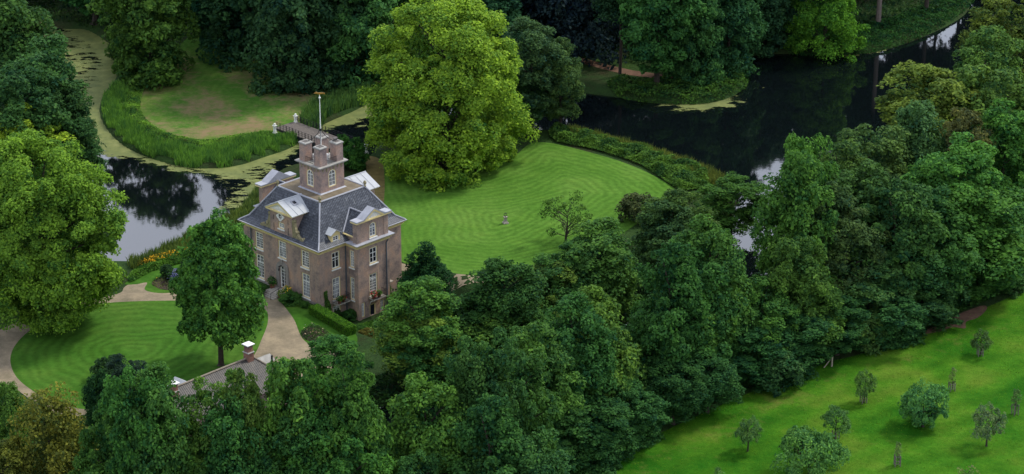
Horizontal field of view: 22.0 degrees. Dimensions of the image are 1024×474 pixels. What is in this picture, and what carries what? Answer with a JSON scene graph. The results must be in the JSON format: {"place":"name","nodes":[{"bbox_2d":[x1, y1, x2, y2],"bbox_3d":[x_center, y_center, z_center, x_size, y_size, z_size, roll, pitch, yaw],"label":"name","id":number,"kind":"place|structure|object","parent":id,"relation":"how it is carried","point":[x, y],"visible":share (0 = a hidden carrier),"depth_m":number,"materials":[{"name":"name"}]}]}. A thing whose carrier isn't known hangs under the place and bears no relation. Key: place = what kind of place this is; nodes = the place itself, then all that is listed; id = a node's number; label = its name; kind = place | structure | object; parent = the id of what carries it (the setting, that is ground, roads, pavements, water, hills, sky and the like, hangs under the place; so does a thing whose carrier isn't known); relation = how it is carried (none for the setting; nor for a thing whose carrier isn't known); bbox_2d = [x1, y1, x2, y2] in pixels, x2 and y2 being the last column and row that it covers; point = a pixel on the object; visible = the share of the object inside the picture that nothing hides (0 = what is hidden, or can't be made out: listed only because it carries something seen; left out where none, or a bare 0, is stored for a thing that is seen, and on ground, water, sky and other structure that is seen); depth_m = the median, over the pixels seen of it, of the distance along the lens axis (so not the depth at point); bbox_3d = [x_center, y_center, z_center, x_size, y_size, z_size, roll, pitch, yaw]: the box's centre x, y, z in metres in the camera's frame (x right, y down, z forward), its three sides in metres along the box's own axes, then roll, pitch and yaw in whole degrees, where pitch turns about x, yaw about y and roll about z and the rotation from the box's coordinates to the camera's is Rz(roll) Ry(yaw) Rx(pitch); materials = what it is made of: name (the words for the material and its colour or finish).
{"place":"outdoors","nodes":[
{"label":"outdoors","id":0,"kind":"place"},
{"bbox_2d":[10,301,267,408],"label":"front lawn","id":1,"kind":"structure","parent":0,"point":[147,332],"depth_m":336.87,"materials":[{"name":"green plant"}]},
{"bbox_2d":[0,128,129,336],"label":"broadleaf tree","id":2,"kind":"object","parent":1,"relation":"on","point":[42,189],"visible":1,"depth_m":333.03,"materials":[{"name":"green plant"}]},
{"bbox_2d":[168,207,267,366],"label":"broadleaf tree","id":3,"kind":"object","parent":1,"relation":"on","point":[234,311],"visible":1,"depth_m":324.70,"materials":[{"name":"green plant"}]},
{"bbox_2d":[135,35,340,142],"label":"island meadow","id":4,"kind":"structure","parent":0,"point":[204,100],"depth_m":422.71,"materials":[{"name":"green plant"}]},
{"bbox_2d":[85,0,201,91],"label":"broadleaf tree","id":5,"kind":"object","parent":4,"relation":"on","point":[130,28],"visible":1,"depth_m":428.17,"materials":[{"name":"green plant"}]},
{"bbox_2d":[195,0,308,72],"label":"broadleaf tree","id":6,"kind":"object","parent":4,"relation":"on","point":[215,14],"visible":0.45,"depth_m":438.03,"materials":[{"name":"green plant"}]},
{"bbox_2d":[240,0,349,96],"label":"broadleaf tree","id":7,"kind":"object","parent":4,"relation":"on","point":[271,19],"visible":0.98,"depth_m":424.10,"materials":[{"name":"green plant"}]},
{"bbox_2d":[268,0,375,87],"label":"broadleaf tree","id":8,"kind":"object","parent":4,"relation":"on","point":[358,8],"visible":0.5,"depth_m":425.60,"materials":[{"name":"green plant"}]},
{"bbox_2d":[0,0,1023,473],"bbox_3d":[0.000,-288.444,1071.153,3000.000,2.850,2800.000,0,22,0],"label":"ground","id":9,"kind":"structure","parent":0,"point":[592,78],"depth_m":412.08,"materials":[{"name":"green plant"}]},
{"bbox_2d":[0,0,62,89],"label":"broadleaf tree","id":10,"kind":"object","parent":9,"relation":"on","point":[17,17],"visible":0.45,"depth_m":397.25,"materials":[{"name":"green plant"}]},
{"bbox_2d":[0,67,87,158],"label":"broadleaf tree","id":11,"kind":"object","parent":9,"relation":"on","point":[52,113],"visible":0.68,"depth_m":377.53,"materials":[{"name":"green plant"}]},
{"bbox_2d":[0,33,92,120],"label":"broadleaf tree","id":12,"kind":"object","parent":9,"relation":"on","point":[46,62],"visible":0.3,"depth_m":386.70,"materials":[{"name":"green plant"}]},
{"bbox_2d":[0,381,99,473],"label":"drooping tree","id":13,"kind":"object","parent":9,"relation":"on","point":[54,450],"visible":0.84,"depth_m":289.88,"materials":[{"name":"green plant"}]},
{"bbox_2d":[44,82,106,163],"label":"broadleaf tree","id":14,"kind":"object","parent":9,"relation":"on","point":[74,99],"visible":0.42,"depth_m":385.04,"materials":[{"name":"green plant"}]},
{"bbox_2d":[68,404,148,473],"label":"broadleaf tree","id":15,"kind":"object","parent":9,"relation":"on","point":[87,457],"visible":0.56,"depth_m":278.40,"materials":[{"name":"green plant"}]},
{"bbox_2d":[97,365,168,473],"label":"broadleaf tree","id":16,"kind":"object","parent":9,"relation":"on","point":[116,391],"visible":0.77,"depth_m":274.67,"materials":[{"name":"green plant"}]},
{"bbox_2d":[118,361,201,473],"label":"broadleaf tree","id":17,"kind":"object","parent":9,"relation":"on","point":[172,424],"visible":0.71,"depth_m":275.51,"materials":[{"name":"green plant"}]},
{"bbox_2d":[0,282,335,418],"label":"gravel drive","id":18,"kind":"structure","parent":9,"relation":"on","point":[281,337],"depth_m":340.00,"materials":[{"name":"beige gravel"}]},
{"bbox_2d":[126,186,258,268],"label":"reeds","id":19,"kind":"object","parent":9,"relation":"on","point":[246,207],"visible":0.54,"depth_m":367.85,"materials":[{"name":"green plant"}]},
{"bbox_2d":[101,77,297,167],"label":"reeds","id":20,"kind":"object","parent":9,"relation":"on","point":[122,122],"visible":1,"depth_m":404.58,"materials":[{"name":"green plant"}]},
{"bbox_2d":[168,368,265,473],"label":"broadleaf tree","id":21,"kind":"object","parent":9,"relation":"on","point":[203,397],"visible":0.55,"depth_m":278.34,"materials":[{"name":"green plant"}]},
{"bbox_2d":[167,341,286,426],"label":"coach house","id":22,"kind":"structure","parent":9,"relation":"on","point":[249,362],"depth_m":318.08,"materials":[{"name":"grey brick"}]},
{"bbox_2d":[198,396,275,473],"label":"broadleaf tree","id":23,"kind":"object","parent":9,"relation":"on","point":[222,439],"visible":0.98,"depth_m":276.30,"materials":[{"name":"green plant"}]},
{"bbox_2d":[222,367,267,468],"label":"broadleaf tree","id":24,"kind":"object","parent":9,"relation":"on","point":[253,387],"visible":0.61,"depth_m":277.54,"materials":[{"name":"green plant"}]},
{"bbox_2d":[254,355,335,467],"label":"broadleaf tree","id":25,"kind":"object","parent":9,"relation":"on","point":[274,409],"visible":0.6,"depth_m":278.08,"materials":[{"name":"green plant"}]},
{"bbox_2d":[274,411,358,473],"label":"broadleaf tree","id":26,"kind":"object","parent":9,"relation":"on","point":[302,438],"visible":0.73,"depth_m":277.14,"materials":[{"name":"green plant"}]},
{"bbox_2d":[237,92,406,320],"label":"country house","id":27,"kind":"structure","parent":9,"relation":"on","point":[317,228],"depth_m":350.57,"materials":[{"name":"brown brick"}]},
{"bbox_2d":[298,79,371,129],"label":"reeds","id":28,"kind":"object","parent":9,"relation":"on","point":[333,103],"visible":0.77,"depth_m":419.57,"materials":[{"name":"green plant"}]},
{"bbox_2d":[302,332,373,385],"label":"broadleaf tree","id":29,"kind":"object","parent":9,"relation":"on","point":[321,360],"visible":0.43,"depth_m":320.08,"materials":[{"name":"green plant"}]},
{"bbox_2d":[307,433,396,473],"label":"broadleaf tree","id":30,"kind":"object","parent":9,"relation":"on","point":[375,464],"visible":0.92,"depth_m":276.89,"materials":[{"name":"green plant"}]},
{"bbox_2d":[312,347,395,473],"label":"broadleaf tree","id":31,"kind":"object","parent":9,"relation":"on","point":[357,382],"visible":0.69,"depth_m":278.01,"materials":[{"name":"green plant"}]},
{"bbox_2d":[314,0,404,90],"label":"broadleaf tree","id":32,"kind":"object","parent":9,"relation":"on","point":[382,9],"visible":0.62,"depth_m":424.03,"materials":[{"name":"green plant"}]},
{"bbox_2d":[372,275,462,371],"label":"broadleaf tree","id":33,"kind":"object","parent":9,"relation":"on","point":[442,303],"visible":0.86,"depth_m":321.40,"materials":[{"name":"green plant"}]},
{"bbox_2d":[367,310,469,387],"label":"broadleaf tree","id":34,"kind":"object","parent":9,"relation":"on","point":[432,321],"visible":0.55,"depth_m":322.14,"materials":[{"name":"green plant"}]},
{"bbox_2d":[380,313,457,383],"bbox_3d":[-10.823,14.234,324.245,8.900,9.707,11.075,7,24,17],"label":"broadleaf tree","id":35,"kind":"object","parent":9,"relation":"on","point":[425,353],"visible":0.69,"depth_m":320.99,"materials":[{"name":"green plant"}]},
{"bbox_2d":[392,240,459,309],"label":"conifer tree","id":36,"kind":"object","parent":9,"relation":"on","point":[434,267],"visible":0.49,"depth_m":348.99,"materials":[{"name":"green plant"}]},
{"bbox_2d":[382,371,472,473],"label":"broadleaf tree","id":37,"kind":"object","parent":9,"relation":"on","point":[421,394],"visible":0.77,"depth_m":282.76,"materials":[{"name":"green plant"}]},
{"bbox_2d":[355,0,540,192],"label":"broadleaf tree","id":38,"kind":"object","parent":9,"relation":"on","point":[477,96],"visible":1,"depth_m":386.95,"materials":[{"name":"green plant"}]},
{"bbox_2d":[432,326,537,449],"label":"broadleaf tree","id":39,"kind":"object","parent":9,"relation":"on","point":[511,363],"visible":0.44,"depth_m":284.84,"materials":[{"name":"green plant"}]},
{"bbox_2d":[444,393,533,473],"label":"broadleaf tree","id":40,"kind":"object","parent":9,"relation":"on","point":[488,409],"visible":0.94,"depth_m":278.24,"materials":[{"name":"green plant"}]},
{"bbox_2d":[454,348,530,458],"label":"broadleaf tree","id":41,"kind":"object","parent":9,"relation":"on","point":[475,371],"visible":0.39,"depth_m":283.83,"materials":[{"name":"green plant"}]},
{"bbox_2d":[456,256,552,345],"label":"broadleaf tree","id":42,"kind":"object","parent":9,"relation":"on","point":[497,273],"visible":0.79,"depth_m":327.25,"materials":[{"name":"green plant"}]},
{"bbox_2d":[488,349,564,455],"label":"broadleaf tree","id":43,"kind":"object","parent":9,"relation":"on","point":[547,402],"visible":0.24,"depth_m":289.90,"materials":[{"name":"green plant"}]},
{"bbox_2d":[498,15,572,130],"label":"broadleaf tree","id":44,"kind":"object","parent":9,"relation":"on","point":[535,40],"visible":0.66,"depth_m":404.68,"materials":[{"name":"green plant"}]},
{"bbox_2d":[501,319,586,439],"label":"broadleaf tree","id":45,"kind":"object","parent":9,"relation":"on","point":[527,345],"visible":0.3,"depth_m":300.57,"materials":[{"name":"green plant"}]},
{"bbox_2d":[533,36,585,122],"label":"broadleaf tree","id":46,"kind":"object","parent":9,"relation":"on","point":[565,107],"visible":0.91,"depth_m":407.24,"materials":[{"name":"green plant"}]},
{"bbox_2d":[533,241,598,313],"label":"broadleaf tree","id":47,"kind":"object","parent":9,"relation":"on","point":[548,268],"visible":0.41,"depth_m":334.73,"materials":[{"name":"green plant"}]},
{"bbox_2d":[513,0,629,69],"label":"copper beech tree","id":48,"kind":"object","parent":9,"relation":"on","point":[574,17],"visible":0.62,"depth_m":439.23,"materials":[{"name":"black plant"}]},
{"bbox_2d":[539,291,625,417],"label":"broadleaf tree","id":49,"kind":"object","parent":9,"relation":"on","point":[604,355],"visible":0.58,"depth_m":305.44,"materials":[{"name":"green plant"}]},
{"bbox_2d":[552,403,613,473],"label":"broadleaf tree","id":50,"kind":"object","parent":9,"relation":"on","point":[582,430],"visible":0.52,"depth_m":302.83,"materials":[{"name":"green plant"}]},
{"bbox_2d":[558,216,644,313],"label":"broadleaf tree","id":51,"kind":"object","parent":9,"relation":"on","point":[615,257],"visible":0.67,"depth_m":336.39,"materials":[{"name":"green plant"}]},
{"bbox_2d":[562,395,642,473],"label":"broadleaf tree","id":52,"kind":"object","parent":9,"relation":"on","point":[620,437],"visible":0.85,"depth_m":303.93,"materials":[{"name":"green plant"}]},
{"bbox_2d":[560,284,649,400],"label":"broadleaf tree","id":53,"kind":"object","parent":9,"relation":"on","point":[607,310],"visible":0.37,"depth_m":309.69,"materials":[{"name":"green plant"}]},
{"bbox_2d":[548,121,709,189],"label":"bank scrub","id":54,"kind":"object","parent":9,"relation":"on","point":[679,175],"visible":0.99,"depth_m":398.24,"materials":[{"name":"green plant"}]},
{"bbox_2d":[608,376,672,455],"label":"broadleaf tree","id":55,"kind":"object","parent":9,"relation":"on","point":[648,417],"visible":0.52,"depth_m":308.88,"materials":[{"name":"green plant"}]},
{"bbox_2d":[631,199,694,278],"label":"broadleaf tree","id":56,"kind":"object","parent":9,"relation":"on","point":[653,235],"visible":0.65,"depth_m":349.70,"materials":[{"name":"green plant"}]},
{"bbox_2d":[616,0,714,90],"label":"broadleaf tree","id":57,"kind":"object","parent":9,"relation":"on","point":[647,22],"visible":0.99,"depth_m":421.68,"materials":[{"name":"green plant"}]},
{"bbox_2d":[626,239,717,380],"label":"broadleaf tree","id":58,"kind":"object","parent":9,"relation":"on","point":[669,254],"visible":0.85,"depth_m":315.26,"materials":[{"name":"green plant"}]},
{"bbox_2d":[640,356,713,424],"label":"broadleaf tree","id":59,"kind":"object","parent":9,"relation":"on","point":[683,395],"visible":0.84,"depth_m":313.42,"materials":[{"name":"green plant"}]},
{"bbox_2d":[607,65,748,104],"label":"bank plants","id":60,"kind":"object","parent":9,"relation":"on","point":[642,84],"visible":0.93,"depth_m":427.58,"materials":[{"name":"green plant"}]},
{"bbox_2d":[661,0,726,91],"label":"broadleaf tree","id":61,"kind":"object","parent":9,"relation":"on","point":[706,35],"visible":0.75,"depth_m":427.91,"materials":[{"name":"green plant"}]},
{"bbox_2d":[643,247,749,360],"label":"broadleaf tree","id":62,"kind":"object","parent":9,"relation":"on","point":[708,287],"visible":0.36,"depth_m":318.67,"materials":[{"name":"green plant"}]},
{"bbox_2d":[652,213,758,354],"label":"broadleaf tree","id":63,"kind":"object","parent":9,"relation":"on","point":[714,237],"visible":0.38,"depth_m":322.50,"materials":[{"name":"green plant"}]},
{"bbox_2d":[692,171,768,238],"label":"broadleaf tree","id":64,"kind":"object","parent":9,"relation":"on","point":[730,188],"visible":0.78,"depth_m":367.96,"materials":[{"name":"green plant"}]},
{"bbox_2d":[695,0,768,79],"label":"broadleaf tree","id":65,"kind":"object","parent":9,"relation":"on","point":[736,14],"visible":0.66,"depth_m":432.91,"materials":[{"name":"green plant"}]},
{"bbox_2d":[727,319,798,393],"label":"broadleaf tree","id":66,"kind":"object","parent":9,"relation":"on","point":[746,365],"visible":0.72,"depth_m":323.06,"materials":[{"name":"green plant"}]},
{"bbox_2d":[730,0,805,57],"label":"broadleaf tree","id":67,"kind":"object","parent":9,"relation":"on","point":[775,12],"visible":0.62,"depth_m":445.17,"materials":[{"name":"green plant"}]},
{"bbox_2d":[739,274,802,356],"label":"broadleaf tree","id":68,"kind":"object","parent":9,"relation":"on","point":[767,307],"visible":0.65,"depth_m":325.31,"materials":[{"name":"green plant"}]},
{"bbox_2d":[756,351,806,397],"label":"shrub","id":69,"kind":"object","parent":9,"relation":"on","point":[794,375],"visible":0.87,"depth_m":323.20,"materials":[{"name":"green plant"}]},
{"bbox_2d":[749,148,850,288],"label":"broadleaf tree","id":70,"kind":"object","parent":9,"relation":"on","point":[798,171],"visible":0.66,"depth_m":333.13,"materials":[{"name":"green plant"}]},
{"bbox_2d":[761,235,844,343],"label":"broadleaf tree","id":71,"kind":"object","parent":9,"relation":"on","point":[803,262],"visible":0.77,"depth_m":327.48,"materials":[{"name":"green plant"}]},
{"bbox_2d":[770,309,838,383],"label":"broadleaf tree","id":72,"kind":"object","parent":9,"relation":"on","point":[809,351],"visible":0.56,"depth_m":327.06,"materials":[{"name":"green plant"}]},
{"bbox_2d":[776,132,840,242],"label":"broadleaf tree","id":73,"kind":"object","parent":9,"relation":"on","point":[794,142],"visible":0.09,"depth_m":340.11,"materials":[{"name":"green plant"}]},
{"bbox_2d":[782,0,870,63],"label":"feathery tree","id":74,"kind":"object","parent":9,"relation":"on","point":[831,19],"visible":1,"depth_m":443.79,"materials":[{"name":"green plant"}]},
{"bbox_2d":[820,294,871,355],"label":"broadleaf tree","id":75,"kind":"object","parent":9,"relation":"on","point":[853,310],"visible":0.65,"depth_m":331.13,"materials":[{"name":"green plant"}]},
{"bbox_2d":[815,207,892,309],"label":"broadleaf tree","id":76,"kind":"object","parent":9,"relation":"on","point":[875,252],"visible":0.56,"depth_m":334.58,"materials":[{"name":"green plant"}]},
{"bbox_2d":[814,159,907,266],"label":"broadleaf tree","id":77,"kind":"object","parent":9,"relation":"on","point":[870,182],"visible":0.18,"depth_m":340.82,"materials":[{"name":"green plant"}]},
{"bbox_2d":[821,123,915,194],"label":"broadleaf tree","id":78,"kind":"object","parent":9,"relation":"on","point":[889,152],"visible":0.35,"depth_m":357.99,"materials":[{"name":"green plant"}]},
{"bbox_2d":[830,253,916,323],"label":"broadleaf tree","id":79,"kind":"object","parent":9,"relation":"on","point":[862,287],"visible":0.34,"depth_m":334.89,"materials":[{"name":"green plant"}]},
{"bbox_2d":[788,0,974,55],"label":"bank plants","id":80,"kind":"object","parent":9,"relation":"on","point":[892,26],"visible":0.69,"depth_m":458.70,"materials":[{"name":"green plant"}]},
{"bbox_2d":[854,276,929,354],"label":"broadleaf tree","id":81,"kind":"object","parent":9,"relation":"on","point":[913,331],"visible":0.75,"depth_m":334.54,"materials":[{"name":"green plant"}]},
{"bbox_2d":[843,178,951,292],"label":"broadleaf tree","id":82,"kind":"object","parent":9,"relation":"on","point":[911,206],"visible":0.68,"depth_m":336.19,"materials":[{"name":"green plant"}]},
{"bbox_2d":[875,99,949,191],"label":"broadleaf tree","id":83,"kind":"object","parent":9,"relation":"on","point":[918,121],"visible":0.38,"depth_m":363.76,"materials":[{"name":"green plant"}]},
{"bbox_2d":[876,226,952,315],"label":"broadleaf tree","id":84,"kind":"object","parent":9,"relation":"on","point":[936,264],"visible":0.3,"depth_m":337.95,"materials":[{"name":"green plant"}]},
{"bbox_2d":[874,60,988,162],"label":"broadleaf tree","id":85,"kind":"object","parent":9,"relation":"on","point":[938,84],"visible":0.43,"depth_m":378.85,"materials":[{"name":"green plant"}]},
{"bbox_2d":[895,264,971,335],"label":"broadleaf tree","id":86,"kind":"object","parent":9,"relation":"on","point":[946,310],"visible":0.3,"depth_m":339.23,"materials":[{"name":"green plant"}]},
{"bbox_2d":[899,184,988,303],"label":"broadleaf tree","id":87,"kind":"object","parent":9,"relation":"on","point":[961,260],"visible":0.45,"depth_m":341.11,"materials":[{"name":"green plant"}]},
{"bbox_2d":[900,131,1003,250],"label":"broadleaf tree","id":88,"kind":"object","parent":9,"relation":"on","point":[938,169],"visible":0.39,"depth_m":349.15,"materials":[{"name":"green plant"}]},
{"bbox_2d":[935,106,996,177],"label":"broadleaf tree","id":89,"kind":"object","parent":9,"relation":"on","point":[964,122],"visible":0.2,"depth_m":361.29,"materials":[{"name":"green plant"}]},
{"bbox_2d":[933,169,1023,288],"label":"broadleaf tree","id":90,"kind":"object","parent":9,"relation":"on","point":[1007,216],"visible":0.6,"depth_m":344.77,"materials":[{"name":"green plant"}]},
{"bbox_2d":[937,64,1023,171],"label":"broadleaf tree","id":91,"kind":"object","parent":9,"relation":"on","point":[993,90],"visible":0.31,"depth_m":378.27,"materials":[{"name":"green plant"}]},
{"bbox_2d":[952,24,1023,97],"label":"broadleaf tree","id":92,"kind":"object","parent":9,"relation":"on","point":[999,56],"visible":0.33,"depth_m":394.69,"materials":[{"name":"green plant"}]},
{"bbox_2d":[954,0,1023,98],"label":"broadleaf tree","id":93,"kind":"object","parent":9,"relation":"on","point":[1015,31],"visible":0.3,"depth_m":412.47,"materials":[{"name":"green plant"}]},
{"bbox_2d":[966,97,1023,201],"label":"broadleaf tree","id":94,"kind":"object","parent":9,"relation":"on","point":[1006,126],"visible":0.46,"depth_m":362.05,"materials":[{"name":"green plant"}]},
{"bbox_2d":[381,142,673,274],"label":"lawn","id":95,"kind":"structure","parent":0,"point":[465,229],"depth_m":382.74,"materials":[{"name":"green plant"}]},
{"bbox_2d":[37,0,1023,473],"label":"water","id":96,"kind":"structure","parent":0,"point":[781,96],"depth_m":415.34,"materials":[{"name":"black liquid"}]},
{"bbox_2d":[22,22,372,208],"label":"duckweed","id":97,"kind":"object","parent":96,"relation":"on","point":[103,74],"visible":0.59,"depth_m":418.31,"materials":[{"name":"green plant"}]},
{"bbox_2d":[570,293,1023,473],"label":"orchard grass","id":98,"kind":"structure","parent":0,"point":[869,462],"depth_m":318.10,"materials":[{"name":"green plant"}]},
{"bbox_2d":[502,425,577,473],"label":"broadleaf tree","id":99,"kind":"object","parent":98,"relation":"on","point":[552,461],"visible":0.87,"depth_m":279.92,"materials":[{"name":"green plant"}]},
{"bbox_2d":[684,350,746,413],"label":"broadleaf tree","id":100,"kind":"object","parent":98,"relation":"on","point":[723,386],"visible":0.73,"depth_m":316.25,"materials":[{"name":"green plant"}]},
{"bbox_2d":[770,425,851,473],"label":"fruit tree","id":101,"kind":"object","parent":98,"relation":"on","point":[800,439],"visible":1,"depth_m":301.45,"materials":[{"name":"green plant"}]},
{"bbox_2d":[896,377,949,429],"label":"fruit tree","id":102,"kind":"object","parent":98,"relation":"on","point":[909,406],"visible":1,"depth_m":314.15,"materials":[{"name":"green plant"}]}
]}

